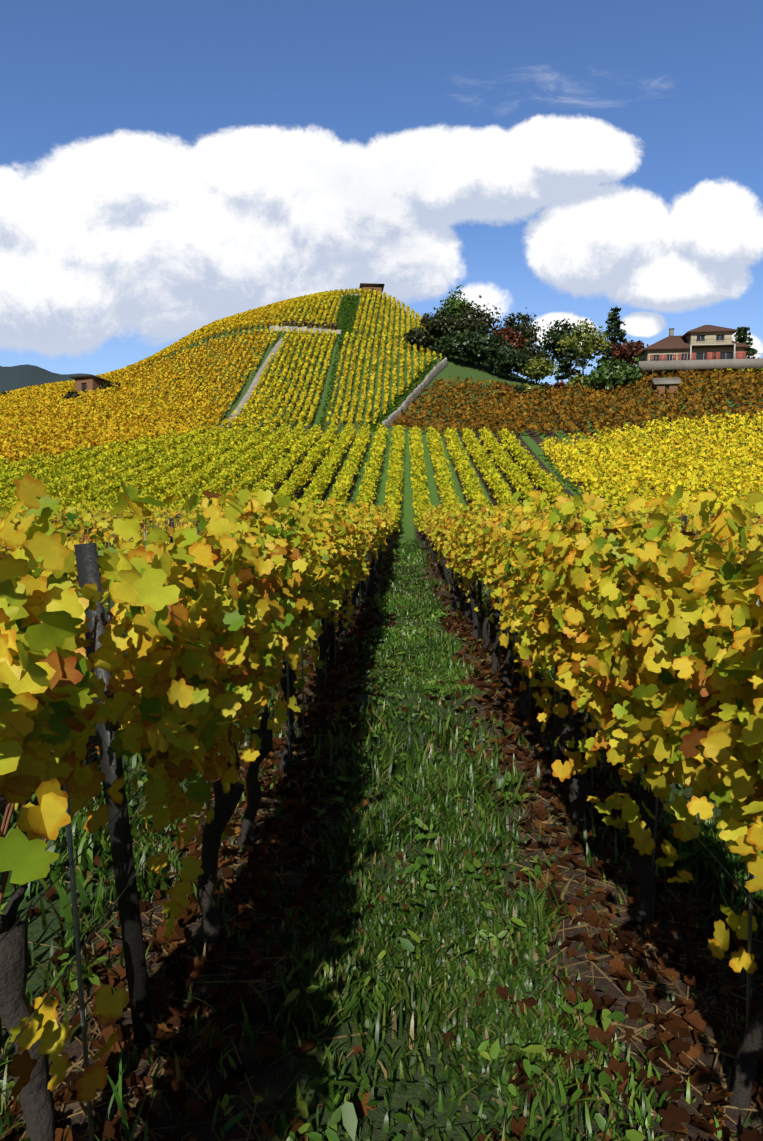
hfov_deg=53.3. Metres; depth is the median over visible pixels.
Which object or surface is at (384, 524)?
vine leaves
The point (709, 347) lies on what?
house
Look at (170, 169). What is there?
sky
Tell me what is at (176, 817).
trellis wires
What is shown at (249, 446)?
vineyard slope
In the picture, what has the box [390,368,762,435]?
vineyard plots
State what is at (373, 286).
summit shelter
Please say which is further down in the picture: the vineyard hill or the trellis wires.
the trellis wires
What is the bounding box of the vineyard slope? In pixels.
[0,410,762,541]
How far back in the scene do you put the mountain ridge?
4993.61 m
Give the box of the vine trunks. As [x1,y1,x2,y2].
[0,532,762,1140]
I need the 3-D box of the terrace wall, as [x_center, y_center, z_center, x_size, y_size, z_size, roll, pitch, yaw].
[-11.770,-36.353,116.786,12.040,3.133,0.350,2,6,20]
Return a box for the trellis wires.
[0,511,762,1062]
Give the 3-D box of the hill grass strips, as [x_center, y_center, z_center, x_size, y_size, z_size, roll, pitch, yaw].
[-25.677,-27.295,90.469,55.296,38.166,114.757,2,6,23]
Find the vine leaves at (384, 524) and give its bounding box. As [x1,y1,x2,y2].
[0,501,762,582]
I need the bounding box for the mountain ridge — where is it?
[0,364,89,392]
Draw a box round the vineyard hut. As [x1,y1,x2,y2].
[70,374,111,398]
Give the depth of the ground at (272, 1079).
2.96 m
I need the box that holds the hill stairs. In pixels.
[221,338,446,428]
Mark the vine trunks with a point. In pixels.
(36, 1100)
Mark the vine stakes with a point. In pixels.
(78, 950)
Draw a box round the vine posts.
[67,508,759,1044]
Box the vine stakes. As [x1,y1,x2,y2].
[2,516,758,1140]
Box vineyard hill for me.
[0,288,441,465]
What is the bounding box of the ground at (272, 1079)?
[0,295,762,1140]
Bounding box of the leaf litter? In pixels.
[0,548,762,1140]
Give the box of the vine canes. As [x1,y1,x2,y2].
[0,509,760,908]
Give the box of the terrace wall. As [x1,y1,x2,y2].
[269,326,340,333]
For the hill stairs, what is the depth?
94.35 m
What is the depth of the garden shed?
80.19 m
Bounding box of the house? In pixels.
[632,325,762,375]
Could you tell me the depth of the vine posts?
2.22 m
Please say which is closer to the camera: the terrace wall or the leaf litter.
the leaf litter
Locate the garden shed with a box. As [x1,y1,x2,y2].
[651,378,680,399]
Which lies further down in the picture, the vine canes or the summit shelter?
the vine canes
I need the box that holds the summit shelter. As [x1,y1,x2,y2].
[359,283,384,298]
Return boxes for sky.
[0,0,762,384]
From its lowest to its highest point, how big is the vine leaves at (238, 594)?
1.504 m
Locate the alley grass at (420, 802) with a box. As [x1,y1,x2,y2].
[0,538,762,1140]
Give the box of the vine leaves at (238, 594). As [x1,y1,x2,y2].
[0,474,762,1140]
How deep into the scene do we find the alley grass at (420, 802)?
2.94 m
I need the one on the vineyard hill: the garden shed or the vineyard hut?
the vineyard hut
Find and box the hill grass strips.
[11,295,455,471]

